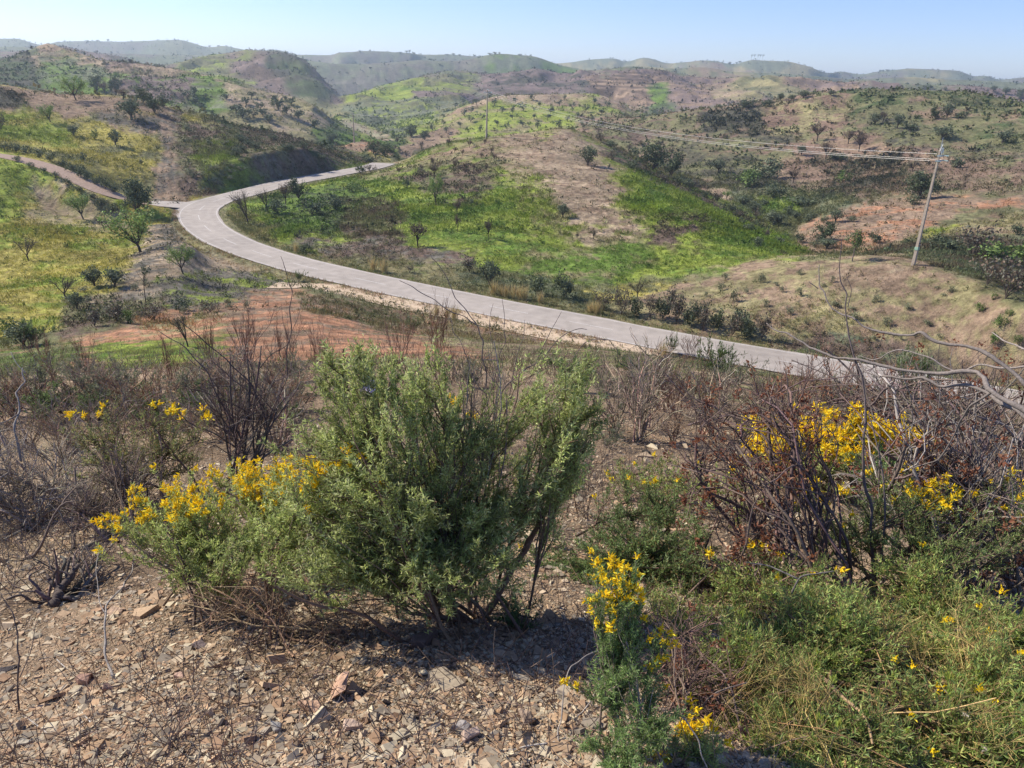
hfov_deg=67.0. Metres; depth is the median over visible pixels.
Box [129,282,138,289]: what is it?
bush
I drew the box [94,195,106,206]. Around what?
bush
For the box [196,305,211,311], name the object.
bush
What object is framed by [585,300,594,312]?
grass tuft
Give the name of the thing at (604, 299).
dry bush
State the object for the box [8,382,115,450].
dry bush
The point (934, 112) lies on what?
oak tree
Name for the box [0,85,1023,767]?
ground
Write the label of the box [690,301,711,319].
bush
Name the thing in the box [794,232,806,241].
bush
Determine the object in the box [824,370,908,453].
dry bush
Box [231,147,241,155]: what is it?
bush
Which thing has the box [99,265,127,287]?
olive tree
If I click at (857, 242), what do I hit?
round tree
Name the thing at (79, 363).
grey green bush
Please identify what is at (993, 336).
bush
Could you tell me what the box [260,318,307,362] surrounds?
twiggy bush
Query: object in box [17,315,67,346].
green bush
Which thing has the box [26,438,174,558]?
dry bush
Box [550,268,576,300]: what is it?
bush
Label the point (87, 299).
bush
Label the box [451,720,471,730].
rock
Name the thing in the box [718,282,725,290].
bush
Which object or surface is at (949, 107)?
olive tree
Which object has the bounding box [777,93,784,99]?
olive tree
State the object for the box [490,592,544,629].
green bush
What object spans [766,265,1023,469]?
dead branches
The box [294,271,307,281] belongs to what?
green bush
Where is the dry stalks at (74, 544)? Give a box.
[0,360,1023,633]
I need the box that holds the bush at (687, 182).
[682,177,694,186]
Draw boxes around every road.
[0,153,174,207]
[177,163,1023,410]
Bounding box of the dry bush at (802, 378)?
[781,363,833,403]
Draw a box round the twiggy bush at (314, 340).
[301,315,330,369]
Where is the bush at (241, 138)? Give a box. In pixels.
[236,134,245,142]
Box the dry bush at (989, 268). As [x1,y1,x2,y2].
[968,251,1014,284]
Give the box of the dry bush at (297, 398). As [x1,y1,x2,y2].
[239,378,315,417]
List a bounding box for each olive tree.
[2,317,38,346]
[66,124,79,134]
[67,288,83,309]
[78,262,104,285]
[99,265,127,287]
[107,125,122,144]
[114,94,142,119]
[477,257,501,284]
[557,202,569,217]
[577,145,599,165]
[710,157,726,171]
[734,194,753,205]
[747,200,761,210]
[765,210,787,225]
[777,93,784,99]
[791,210,801,218]
[796,90,809,97]
[797,144,807,154]
[817,238,838,248]
[829,208,844,221]
[869,114,882,124]
[892,110,907,128]
[932,123,956,138]
[940,99,956,117]
[994,127,1016,142]
[1001,87,1010,94]
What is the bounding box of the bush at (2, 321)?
[0,314,17,334]
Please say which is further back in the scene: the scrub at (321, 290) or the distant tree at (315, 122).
the distant tree at (315, 122)
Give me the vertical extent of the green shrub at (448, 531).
1.100 m
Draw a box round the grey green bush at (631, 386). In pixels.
[616,369,651,400]
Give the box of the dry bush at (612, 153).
[605,145,622,159]
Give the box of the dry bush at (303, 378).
[208,353,317,416]
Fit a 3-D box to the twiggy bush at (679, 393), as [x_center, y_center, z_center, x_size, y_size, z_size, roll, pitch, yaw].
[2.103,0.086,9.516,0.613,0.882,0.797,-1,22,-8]
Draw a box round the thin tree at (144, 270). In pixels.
[136,261,150,302]
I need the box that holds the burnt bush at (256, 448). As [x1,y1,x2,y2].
[159,257,311,484]
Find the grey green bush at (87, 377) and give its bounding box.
[59,367,118,401]
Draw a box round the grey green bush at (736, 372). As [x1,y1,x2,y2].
[707,349,769,386]
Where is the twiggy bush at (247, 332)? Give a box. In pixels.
[223,295,280,364]
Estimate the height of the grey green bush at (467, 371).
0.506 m
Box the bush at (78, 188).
[73,184,82,190]
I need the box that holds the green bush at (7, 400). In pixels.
[0,387,28,421]
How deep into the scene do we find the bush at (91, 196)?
116.95 m
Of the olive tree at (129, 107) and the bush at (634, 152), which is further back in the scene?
the bush at (634, 152)
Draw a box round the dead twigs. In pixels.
[399,258,629,613]
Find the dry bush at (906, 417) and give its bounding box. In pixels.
[880,401,940,432]
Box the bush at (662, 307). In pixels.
[654,292,673,320]
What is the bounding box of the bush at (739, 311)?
[726,307,752,329]
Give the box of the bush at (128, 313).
[119,309,136,323]
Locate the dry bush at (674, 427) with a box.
[655,408,703,441]
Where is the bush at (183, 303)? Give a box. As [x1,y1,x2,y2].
[169,295,190,309]
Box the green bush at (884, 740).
[709,666,938,767]
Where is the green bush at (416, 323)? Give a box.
[401,315,420,332]
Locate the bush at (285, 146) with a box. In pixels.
[277,143,290,150]
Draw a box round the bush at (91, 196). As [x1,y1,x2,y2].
[84,190,95,199]
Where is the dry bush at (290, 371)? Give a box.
[259,354,315,389]
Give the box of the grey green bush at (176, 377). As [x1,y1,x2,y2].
[90,362,197,411]
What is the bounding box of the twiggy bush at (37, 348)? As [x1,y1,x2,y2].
[11,323,66,376]
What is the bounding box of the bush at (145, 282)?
[139,278,149,286]
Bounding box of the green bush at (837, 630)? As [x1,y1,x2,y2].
[740,571,946,715]
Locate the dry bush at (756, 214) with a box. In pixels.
[751,207,760,218]
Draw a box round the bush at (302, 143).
[297,140,308,148]
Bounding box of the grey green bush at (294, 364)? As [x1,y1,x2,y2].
[263,344,321,378]
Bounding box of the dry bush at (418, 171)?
[414,166,427,174]
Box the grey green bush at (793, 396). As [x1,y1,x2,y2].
[781,385,813,410]
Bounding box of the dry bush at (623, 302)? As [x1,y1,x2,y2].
[614,280,631,314]
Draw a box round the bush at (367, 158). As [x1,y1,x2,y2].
[359,154,374,161]
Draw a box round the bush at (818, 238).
[815,232,824,241]
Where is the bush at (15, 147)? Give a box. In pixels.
[8,141,19,150]
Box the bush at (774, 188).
[758,180,787,197]
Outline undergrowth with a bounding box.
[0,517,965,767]
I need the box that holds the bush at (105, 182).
[99,177,110,187]
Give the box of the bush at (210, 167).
[202,164,216,171]
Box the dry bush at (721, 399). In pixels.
[661,342,781,436]
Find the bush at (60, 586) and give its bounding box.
[0,533,119,607]
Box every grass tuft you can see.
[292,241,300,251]
[368,255,378,270]
[379,256,389,272]
[429,305,440,316]
[449,304,460,319]
[488,278,500,294]
[496,284,503,294]
[499,281,509,297]
[506,284,519,298]
[514,282,522,299]
[519,284,528,300]
[533,290,543,302]
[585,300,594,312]
[592,301,601,314]
[657,339,670,354]
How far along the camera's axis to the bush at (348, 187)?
148.77 m
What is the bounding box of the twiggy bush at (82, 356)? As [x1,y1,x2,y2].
[67,332,97,374]
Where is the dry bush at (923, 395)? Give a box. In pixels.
[855,349,972,426]
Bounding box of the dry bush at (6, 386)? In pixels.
[0,368,33,417]
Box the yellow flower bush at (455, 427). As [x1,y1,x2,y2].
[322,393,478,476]
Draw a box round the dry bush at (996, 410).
[936,372,1023,454]
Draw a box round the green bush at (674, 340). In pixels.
[665,331,679,354]
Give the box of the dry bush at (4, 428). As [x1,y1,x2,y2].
[0,410,26,450]
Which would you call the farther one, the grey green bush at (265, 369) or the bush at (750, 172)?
the bush at (750, 172)
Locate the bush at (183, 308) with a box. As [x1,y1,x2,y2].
[177,304,191,313]
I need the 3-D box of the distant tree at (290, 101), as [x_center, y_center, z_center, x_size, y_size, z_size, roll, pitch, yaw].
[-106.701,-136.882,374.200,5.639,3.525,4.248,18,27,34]
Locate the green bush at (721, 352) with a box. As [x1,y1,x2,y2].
[696,333,747,379]
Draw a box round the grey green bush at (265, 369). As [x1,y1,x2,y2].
[250,358,276,385]
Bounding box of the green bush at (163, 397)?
[102,379,176,421]
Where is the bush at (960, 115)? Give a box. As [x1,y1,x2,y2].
[951,109,970,117]
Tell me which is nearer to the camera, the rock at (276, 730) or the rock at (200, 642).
the rock at (276, 730)
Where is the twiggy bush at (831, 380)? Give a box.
[805,333,868,416]
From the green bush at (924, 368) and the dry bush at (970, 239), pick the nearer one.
the green bush at (924, 368)
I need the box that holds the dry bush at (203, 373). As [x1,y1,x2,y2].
[184,360,229,390]
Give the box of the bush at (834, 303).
[830,300,841,307]
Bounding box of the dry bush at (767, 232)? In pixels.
[762,226,771,235]
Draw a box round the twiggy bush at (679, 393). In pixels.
[660,360,708,418]
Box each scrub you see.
[0,43,1017,128]
[0,45,1023,179]
[0,83,1023,264]
[0,198,1023,387]
[2,37,1023,95]
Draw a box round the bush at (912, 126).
[901,120,919,130]
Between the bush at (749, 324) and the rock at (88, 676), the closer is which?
the rock at (88, 676)
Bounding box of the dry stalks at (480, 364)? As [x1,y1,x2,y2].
[0,331,1022,441]
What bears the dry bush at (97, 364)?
on the ground at (966, 321)
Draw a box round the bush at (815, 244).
[808,239,820,247]
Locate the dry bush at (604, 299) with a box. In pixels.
[592,285,613,308]
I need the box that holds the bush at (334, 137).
[326,134,339,141]
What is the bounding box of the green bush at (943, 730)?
[769,655,1023,767]
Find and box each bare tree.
[12,236,42,260]
[44,273,80,298]
[93,212,106,230]
[161,313,188,346]
[226,188,250,222]
[254,189,267,210]
[626,276,645,298]
[907,158,920,170]
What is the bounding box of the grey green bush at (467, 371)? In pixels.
[447,355,502,387]
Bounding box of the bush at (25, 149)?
[19,145,33,154]
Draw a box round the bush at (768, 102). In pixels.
[760,97,777,106]
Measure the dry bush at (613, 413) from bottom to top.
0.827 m
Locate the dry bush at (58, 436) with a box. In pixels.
[10,402,101,461]
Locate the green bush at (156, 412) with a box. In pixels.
[123,387,189,427]
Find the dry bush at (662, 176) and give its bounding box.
[656,172,667,179]
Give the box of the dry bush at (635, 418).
[617,332,702,444]
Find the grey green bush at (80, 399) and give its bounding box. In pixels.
[59,386,101,417]
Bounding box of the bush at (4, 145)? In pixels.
[0,141,10,150]
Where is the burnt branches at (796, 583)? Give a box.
[723,562,833,644]
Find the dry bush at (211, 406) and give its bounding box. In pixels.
[139,365,273,440]
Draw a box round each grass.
[0,87,1023,265]
[0,133,1023,386]
[0,198,1023,369]
[0,315,1021,425]
[170,209,946,402]
[219,168,1023,389]
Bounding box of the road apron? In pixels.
[152,200,196,216]
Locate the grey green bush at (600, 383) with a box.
[588,367,626,394]
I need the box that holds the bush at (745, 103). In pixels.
[737,96,758,107]
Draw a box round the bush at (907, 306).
[903,302,913,308]
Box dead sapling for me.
[839,240,885,597]
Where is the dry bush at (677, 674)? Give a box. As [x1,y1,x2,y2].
[624,588,776,753]
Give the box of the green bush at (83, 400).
[68,390,122,419]
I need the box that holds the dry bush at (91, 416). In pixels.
[54,372,165,453]
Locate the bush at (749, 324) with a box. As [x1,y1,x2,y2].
[739,314,760,337]
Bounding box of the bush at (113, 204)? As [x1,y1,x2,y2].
[103,202,119,210]
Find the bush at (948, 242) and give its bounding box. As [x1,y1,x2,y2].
[926,231,959,249]
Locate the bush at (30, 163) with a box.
[26,162,35,166]
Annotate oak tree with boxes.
[86,73,104,90]
[107,73,122,94]
[134,85,148,102]
[143,92,162,111]
[285,175,309,198]
[365,140,381,153]
[374,143,393,155]
[404,123,417,136]
[418,130,430,139]
[635,139,674,169]
[659,149,685,174]
[810,220,836,237]
[930,105,943,117]
[1015,88,1023,98]
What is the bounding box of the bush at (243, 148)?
[234,141,248,150]
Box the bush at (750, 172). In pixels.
[732,166,760,186]
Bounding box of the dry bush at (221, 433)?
[159,367,307,450]
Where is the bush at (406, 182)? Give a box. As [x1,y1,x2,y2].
[402,178,411,186]
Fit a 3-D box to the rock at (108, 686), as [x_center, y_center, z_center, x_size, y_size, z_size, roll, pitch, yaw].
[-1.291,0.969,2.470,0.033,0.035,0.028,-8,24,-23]
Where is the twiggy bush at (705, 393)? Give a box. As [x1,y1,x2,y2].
[696,359,749,420]
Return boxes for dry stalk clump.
[689,577,924,767]
[703,617,904,767]
[834,585,984,767]
[869,566,1023,767]
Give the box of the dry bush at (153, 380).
[79,354,224,426]
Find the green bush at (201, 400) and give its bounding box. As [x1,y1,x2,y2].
[184,373,250,422]
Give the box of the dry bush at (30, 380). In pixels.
[0,360,76,411]
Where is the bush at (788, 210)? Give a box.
[782,203,793,213]
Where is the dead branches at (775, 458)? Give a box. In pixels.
[678,367,835,582]
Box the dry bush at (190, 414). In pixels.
[134,384,228,441]
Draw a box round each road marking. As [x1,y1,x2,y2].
[179,168,1007,411]
[216,167,1014,390]
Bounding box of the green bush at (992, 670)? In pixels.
[867,603,1023,735]
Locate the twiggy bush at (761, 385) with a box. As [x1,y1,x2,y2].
[750,368,777,411]
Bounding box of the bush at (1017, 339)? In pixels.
[1012,333,1023,343]
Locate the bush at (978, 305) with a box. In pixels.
[973,301,986,311]
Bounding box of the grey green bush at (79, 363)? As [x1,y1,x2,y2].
[34,351,102,383]
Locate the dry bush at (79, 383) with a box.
[15,362,130,415]
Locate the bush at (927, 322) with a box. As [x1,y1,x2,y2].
[922,318,932,325]
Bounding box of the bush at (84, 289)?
[77,286,93,291]
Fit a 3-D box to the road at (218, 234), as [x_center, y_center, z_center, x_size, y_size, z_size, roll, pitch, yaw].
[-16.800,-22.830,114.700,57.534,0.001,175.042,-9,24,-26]
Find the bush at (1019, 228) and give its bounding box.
[1009,223,1023,234]
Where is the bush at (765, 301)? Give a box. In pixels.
[759,298,770,306]
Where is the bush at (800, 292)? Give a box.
[795,286,803,295]
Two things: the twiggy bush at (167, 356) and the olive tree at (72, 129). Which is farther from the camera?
the olive tree at (72, 129)
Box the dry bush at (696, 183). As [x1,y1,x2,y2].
[687,175,700,186]
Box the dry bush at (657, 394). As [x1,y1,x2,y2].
[592,327,681,429]
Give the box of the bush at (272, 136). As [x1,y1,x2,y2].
[267,133,278,139]
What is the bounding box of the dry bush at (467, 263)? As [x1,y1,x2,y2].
[460,254,477,270]
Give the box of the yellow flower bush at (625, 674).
[558,545,702,767]
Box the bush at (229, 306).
[224,302,237,308]
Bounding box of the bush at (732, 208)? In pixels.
[726,202,738,212]
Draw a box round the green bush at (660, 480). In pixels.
[586,451,764,530]
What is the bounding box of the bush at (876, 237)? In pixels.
[866,231,885,243]
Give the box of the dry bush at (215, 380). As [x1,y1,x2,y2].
[180,355,244,415]
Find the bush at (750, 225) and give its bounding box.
[743,223,754,229]
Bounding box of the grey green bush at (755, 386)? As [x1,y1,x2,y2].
[739,376,770,393]
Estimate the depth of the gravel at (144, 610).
4.02 m
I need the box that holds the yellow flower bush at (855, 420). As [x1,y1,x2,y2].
[737,400,949,504]
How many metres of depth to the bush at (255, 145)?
167.53 m
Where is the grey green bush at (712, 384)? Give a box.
[703,375,727,395]
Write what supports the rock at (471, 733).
on the ground at (966, 321)
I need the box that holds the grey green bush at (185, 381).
[153,352,207,400]
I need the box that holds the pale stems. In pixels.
[556,651,707,767]
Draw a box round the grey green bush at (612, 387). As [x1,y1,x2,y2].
[606,376,619,395]
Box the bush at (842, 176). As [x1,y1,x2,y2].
[836,170,853,182]
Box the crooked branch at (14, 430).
[0,353,25,461]
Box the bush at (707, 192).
[700,190,714,197]
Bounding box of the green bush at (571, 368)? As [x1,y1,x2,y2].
[532,348,595,389]
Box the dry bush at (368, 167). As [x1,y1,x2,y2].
[364,164,379,170]
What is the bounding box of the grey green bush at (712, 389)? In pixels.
[660,366,715,400]
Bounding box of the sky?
[0,0,1023,79]
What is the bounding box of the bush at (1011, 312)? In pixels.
[1005,308,1013,314]
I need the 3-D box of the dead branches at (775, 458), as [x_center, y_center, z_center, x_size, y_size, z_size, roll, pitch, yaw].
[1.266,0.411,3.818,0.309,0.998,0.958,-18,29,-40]
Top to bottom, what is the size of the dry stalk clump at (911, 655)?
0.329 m
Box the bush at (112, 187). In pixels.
[108,182,119,191]
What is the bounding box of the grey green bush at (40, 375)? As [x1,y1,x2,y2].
[3,346,63,394]
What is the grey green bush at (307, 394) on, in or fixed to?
on the ground at (966, 321)
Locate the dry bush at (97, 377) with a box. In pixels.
[85,368,147,413]
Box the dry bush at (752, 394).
[738,371,810,429]
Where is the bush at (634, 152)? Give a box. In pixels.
[628,146,639,156]
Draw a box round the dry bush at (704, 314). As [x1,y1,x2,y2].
[693,300,712,328]
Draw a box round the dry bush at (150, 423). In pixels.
[107,387,208,444]
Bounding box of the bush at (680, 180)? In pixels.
[673,173,685,182]
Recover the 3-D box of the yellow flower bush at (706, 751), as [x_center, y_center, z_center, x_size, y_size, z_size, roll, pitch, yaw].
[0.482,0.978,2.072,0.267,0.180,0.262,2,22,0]
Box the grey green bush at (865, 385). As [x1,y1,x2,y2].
[834,374,882,393]
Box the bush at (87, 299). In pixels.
[83,296,91,302]
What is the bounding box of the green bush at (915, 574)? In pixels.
[823,535,1023,678]
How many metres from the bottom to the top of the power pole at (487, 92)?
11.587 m
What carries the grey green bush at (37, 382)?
on the ground at (966, 321)
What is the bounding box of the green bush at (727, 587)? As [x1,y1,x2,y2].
[633,538,859,639]
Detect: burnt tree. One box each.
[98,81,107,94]
[115,88,130,98]
[278,180,292,203]
[407,222,427,245]
[428,164,438,177]
[452,200,460,209]
[455,215,461,231]
[484,217,491,238]
[787,167,800,182]
[808,122,826,140]
[821,141,835,158]
[842,128,856,143]
[852,131,870,151]
[879,111,890,123]
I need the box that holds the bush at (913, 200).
[903,194,922,204]
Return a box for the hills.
[0,39,1023,178]
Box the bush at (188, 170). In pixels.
[184,168,196,173]
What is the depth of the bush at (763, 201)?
168.58 m
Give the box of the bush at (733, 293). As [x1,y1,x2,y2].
[729,285,738,301]
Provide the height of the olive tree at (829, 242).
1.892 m
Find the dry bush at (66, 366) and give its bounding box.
[59,349,120,388]
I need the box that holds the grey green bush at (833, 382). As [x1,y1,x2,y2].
[809,369,855,396]
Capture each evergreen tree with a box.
[120,169,153,211]
[902,170,942,198]
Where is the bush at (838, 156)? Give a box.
[826,150,849,159]
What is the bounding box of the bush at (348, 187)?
[344,180,365,191]
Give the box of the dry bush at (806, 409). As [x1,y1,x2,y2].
[785,386,845,434]
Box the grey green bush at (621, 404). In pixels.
[614,396,627,411]
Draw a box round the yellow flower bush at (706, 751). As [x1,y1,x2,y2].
[649,712,734,767]
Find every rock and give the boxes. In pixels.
[0,664,17,671]
[16,738,31,746]
[39,685,48,690]
[75,673,93,684]
[80,619,88,624]
[102,683,112,692]
[104,606,125,614]
[117,584,130,589]
[173,671,182,678]
[191,639,205,648]
[217,656,227,661]
[229,670,244,677]
[270,721,281,733]
[297,700,320,711]
[316,691,327,696]
[331,671,348,698]
[343,718,362,731]
[409,627,437,648]
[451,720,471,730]
[461,726,479,742]
[518,708,535,725]
[636,452,653,458]
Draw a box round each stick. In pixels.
[2,597,35,709]
[39,651,101,659]
[96,552,134,678]
[453,737,565,759]
[695,682,747,713]
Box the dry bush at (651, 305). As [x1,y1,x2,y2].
[643,289,664,317]
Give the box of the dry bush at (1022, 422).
[976,393,1023,470]
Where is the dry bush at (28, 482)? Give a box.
[0,413,124,539]
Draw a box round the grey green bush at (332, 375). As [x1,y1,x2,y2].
[308,356,352,395]
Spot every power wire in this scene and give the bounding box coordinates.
[489,94,927,160]
[491,91,932,153]
[491,93,941,159]
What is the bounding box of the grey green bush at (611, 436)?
[593,415,628,448]
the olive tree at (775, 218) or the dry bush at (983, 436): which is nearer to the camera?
the dry bush at (983, 436)
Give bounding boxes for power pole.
[353,117,354,142]
[484,90,491,137]
[911,137,948,265]
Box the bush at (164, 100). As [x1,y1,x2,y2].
[154,94,172,106]
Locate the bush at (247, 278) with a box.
[244,276,251,283]
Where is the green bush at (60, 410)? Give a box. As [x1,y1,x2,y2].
[34,386,95,413]
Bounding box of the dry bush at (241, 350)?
[177,335,257,384]
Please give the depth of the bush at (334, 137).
326.68 m
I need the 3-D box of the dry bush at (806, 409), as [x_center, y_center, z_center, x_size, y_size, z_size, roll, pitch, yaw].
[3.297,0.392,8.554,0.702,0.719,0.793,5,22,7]
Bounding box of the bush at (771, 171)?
[750,154,786,177]
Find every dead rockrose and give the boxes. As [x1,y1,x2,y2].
[663,356,884,639]
[687,335,1023,518]
[813,330,1023,641]
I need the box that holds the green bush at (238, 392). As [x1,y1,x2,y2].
[222,384,272,412]
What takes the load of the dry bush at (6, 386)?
on the ground at (966, 321)
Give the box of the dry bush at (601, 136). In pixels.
[594,128,607,140]
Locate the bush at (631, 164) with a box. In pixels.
[624,158,639,168]
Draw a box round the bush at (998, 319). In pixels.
[991,313,1010,327]
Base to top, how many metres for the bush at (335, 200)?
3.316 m
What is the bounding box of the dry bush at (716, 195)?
[711,189,723,200]
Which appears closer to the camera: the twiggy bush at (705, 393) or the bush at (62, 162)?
the twiggy bush at (705, 393)
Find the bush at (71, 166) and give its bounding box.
[63,161,77,171]
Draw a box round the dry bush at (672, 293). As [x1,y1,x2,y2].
[661,283,678,310]
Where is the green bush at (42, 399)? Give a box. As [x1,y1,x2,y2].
[19,379,80,421]
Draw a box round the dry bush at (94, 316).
[80,304,102,325]
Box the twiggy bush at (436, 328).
[419,290,454,355]
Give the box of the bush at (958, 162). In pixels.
[950,155,965,167]
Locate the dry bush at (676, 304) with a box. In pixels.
[666,288,690,322]
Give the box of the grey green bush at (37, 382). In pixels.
[23,369,48,395]
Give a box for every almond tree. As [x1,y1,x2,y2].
[36,101,53,121]
[57,189,94,218]
[58,74,89,99]
[96,200,155,251]
[164,243,195,273]
[425,172,444,204]
[721,189,730,198]
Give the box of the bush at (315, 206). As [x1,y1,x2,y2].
[296,195,324,213]
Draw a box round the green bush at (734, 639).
[661,602,865,726]
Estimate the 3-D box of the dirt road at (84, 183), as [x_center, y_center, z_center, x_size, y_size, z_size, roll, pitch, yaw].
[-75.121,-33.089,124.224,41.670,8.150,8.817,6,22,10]
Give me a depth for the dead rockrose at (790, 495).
3.53 m
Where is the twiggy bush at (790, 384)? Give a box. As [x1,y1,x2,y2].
[773,361,816,417]
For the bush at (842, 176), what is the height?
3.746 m
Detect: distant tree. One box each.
[180,89,193,98]
[189,95,198,104]
[190,87,198,94]
[227,103,241,112]
[236,108,245,118]
[240,97,251,104]
[245,106,259,115]
[254,101,264,107]
[258,108,268,116]
[264,113,272,122]
[268,97,286,109]
[282,104,291,112]
[287,98,295,103]
[291,109,304,117]
[307,119,320,126]
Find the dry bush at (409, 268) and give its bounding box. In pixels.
[405,263,414,272]
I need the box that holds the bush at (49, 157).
[44,150,55,160]
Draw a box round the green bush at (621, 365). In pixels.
[608,345,638,372]
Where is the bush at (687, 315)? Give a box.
[679,296,700,324]
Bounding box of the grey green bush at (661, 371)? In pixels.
[639,360,684,383]
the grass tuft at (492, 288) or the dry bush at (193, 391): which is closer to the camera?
the dry bush at (193, 391)
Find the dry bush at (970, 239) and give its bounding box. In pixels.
[954,218,1001,253]
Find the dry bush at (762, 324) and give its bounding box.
[754,308,772,339]
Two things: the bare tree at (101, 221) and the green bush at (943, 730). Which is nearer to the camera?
the green bush at (943, 730)
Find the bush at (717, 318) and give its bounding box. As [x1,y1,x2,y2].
[709,306,726,329]
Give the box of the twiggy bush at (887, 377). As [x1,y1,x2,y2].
[873,354,909,418]
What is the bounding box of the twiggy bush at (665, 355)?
[646,337,697,411]
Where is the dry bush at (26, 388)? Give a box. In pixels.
[0,356,71,411]
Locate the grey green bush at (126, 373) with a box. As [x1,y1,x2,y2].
[82,352,158,383]
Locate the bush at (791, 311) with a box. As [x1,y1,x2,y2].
[784,306,796,313]
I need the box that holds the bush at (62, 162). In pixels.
[54,157,67,166]
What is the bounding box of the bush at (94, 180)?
[90,175,102,183]
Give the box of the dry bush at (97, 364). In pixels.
[65,350,139,386]
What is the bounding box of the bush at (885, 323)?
[882,315,892,325]
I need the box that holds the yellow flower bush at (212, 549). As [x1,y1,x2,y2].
[88,442,389,639]
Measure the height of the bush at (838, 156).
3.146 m
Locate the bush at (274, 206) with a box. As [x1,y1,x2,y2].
[264,197,286,213]
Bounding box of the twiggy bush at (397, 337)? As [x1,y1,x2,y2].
[382,301,415,363]
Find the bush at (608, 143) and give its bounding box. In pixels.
[604,140,617,146]
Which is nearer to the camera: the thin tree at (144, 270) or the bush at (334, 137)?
the thin tree at (144, 270)
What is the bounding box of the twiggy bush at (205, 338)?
[187,313,216,363]
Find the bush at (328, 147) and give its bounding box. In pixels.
[323,144,336,151]
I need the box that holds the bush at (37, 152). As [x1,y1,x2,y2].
[32,147,43,157]
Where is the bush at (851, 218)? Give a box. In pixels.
[845,215,855,220]
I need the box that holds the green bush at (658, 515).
[516,470,737,603]
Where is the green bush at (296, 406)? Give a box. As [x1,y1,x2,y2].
[265,397,301,418]
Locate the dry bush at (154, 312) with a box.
[136,302,164,319]
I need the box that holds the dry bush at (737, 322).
[722,309,745,334]
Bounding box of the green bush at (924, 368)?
[897,340,944,398]
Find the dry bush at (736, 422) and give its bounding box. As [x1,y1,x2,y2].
[716,390,787,440]
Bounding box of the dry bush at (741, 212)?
[735,208,745,215]
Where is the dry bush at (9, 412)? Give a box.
[0,382,79,451]
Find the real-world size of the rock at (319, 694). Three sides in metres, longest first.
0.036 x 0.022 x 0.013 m
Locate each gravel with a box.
[0,406,1021,664]
[0,545,974,767]
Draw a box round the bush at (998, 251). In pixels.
[967,238,1023,264]
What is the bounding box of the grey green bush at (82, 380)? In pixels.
[31,363,148,412]
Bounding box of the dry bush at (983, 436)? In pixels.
[933,380,1022,459]
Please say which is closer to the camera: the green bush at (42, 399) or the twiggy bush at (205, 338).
the green bush at (42, 399)
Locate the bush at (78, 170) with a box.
[74,165,86,176]
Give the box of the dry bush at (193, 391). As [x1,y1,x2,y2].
[173,372,236,415]
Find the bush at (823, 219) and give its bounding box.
[819,216,829,222]
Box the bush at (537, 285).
[529,274,544,294]
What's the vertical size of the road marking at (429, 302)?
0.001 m
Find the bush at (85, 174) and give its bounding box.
[81,167,90,180]
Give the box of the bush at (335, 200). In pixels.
[320,192,347,208]
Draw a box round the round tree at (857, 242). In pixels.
[842,229,866,260]
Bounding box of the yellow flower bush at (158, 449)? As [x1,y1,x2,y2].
[53,389,213,514]
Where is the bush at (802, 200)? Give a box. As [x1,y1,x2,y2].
[781,194,817,205]
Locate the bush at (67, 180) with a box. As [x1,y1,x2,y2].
[60,176,71,185]
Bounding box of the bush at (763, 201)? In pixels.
[757,197,768,205]
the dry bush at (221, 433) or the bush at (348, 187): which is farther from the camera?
the bush at (348, 187)
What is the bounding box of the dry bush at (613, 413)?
[571,362,652,435]
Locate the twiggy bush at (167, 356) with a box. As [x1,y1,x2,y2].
[156,330,186,382]
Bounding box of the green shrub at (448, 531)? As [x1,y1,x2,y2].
[249,330,612,652]
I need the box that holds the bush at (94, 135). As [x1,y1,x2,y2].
[89,128,98,138]
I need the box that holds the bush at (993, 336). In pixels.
[988,331,999,344]
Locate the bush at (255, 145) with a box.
[249,141,261,147]
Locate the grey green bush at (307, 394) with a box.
[250,360,324,410]
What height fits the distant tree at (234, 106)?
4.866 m
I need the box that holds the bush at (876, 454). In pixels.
[845,441,918,521]
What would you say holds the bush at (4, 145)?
on the ground at (966, 321)
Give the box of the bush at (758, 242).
[754,236,763,246]
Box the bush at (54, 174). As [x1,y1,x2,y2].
[49,171,60,177]
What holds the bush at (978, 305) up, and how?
on the ground at (966, 321)
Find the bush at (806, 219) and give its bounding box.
[802,213,812,222]
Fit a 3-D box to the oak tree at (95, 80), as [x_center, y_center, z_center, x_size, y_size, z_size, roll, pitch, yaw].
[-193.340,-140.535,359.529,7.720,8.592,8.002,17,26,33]
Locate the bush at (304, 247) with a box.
[299,242,313,252]
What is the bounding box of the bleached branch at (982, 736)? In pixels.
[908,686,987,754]
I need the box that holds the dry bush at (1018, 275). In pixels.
[981,255,1023,298]
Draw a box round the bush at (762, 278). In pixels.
[758,273,765,282]
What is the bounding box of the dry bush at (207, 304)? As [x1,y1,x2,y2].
[198,298,219,312]
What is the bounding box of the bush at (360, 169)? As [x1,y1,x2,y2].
[355,165,365,173]
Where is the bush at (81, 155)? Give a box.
[77,150,86,161]
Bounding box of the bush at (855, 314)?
[846,310,859,319]
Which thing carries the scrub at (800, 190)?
on the ground at (966, 321)
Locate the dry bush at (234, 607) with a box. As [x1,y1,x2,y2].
[164,555,405,660]
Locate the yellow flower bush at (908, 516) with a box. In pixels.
[778,458,1023,618]
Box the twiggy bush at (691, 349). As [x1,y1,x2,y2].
[672,325,703,357]
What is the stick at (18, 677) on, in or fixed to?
on the ground at (966, 321)
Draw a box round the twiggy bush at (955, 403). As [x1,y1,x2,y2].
[944,376,995,437]
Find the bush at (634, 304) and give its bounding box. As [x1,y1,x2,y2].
[628,293,644,315]
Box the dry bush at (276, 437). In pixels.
[204,366,318,453]
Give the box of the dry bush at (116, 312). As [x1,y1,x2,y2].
[99,298,132,320]

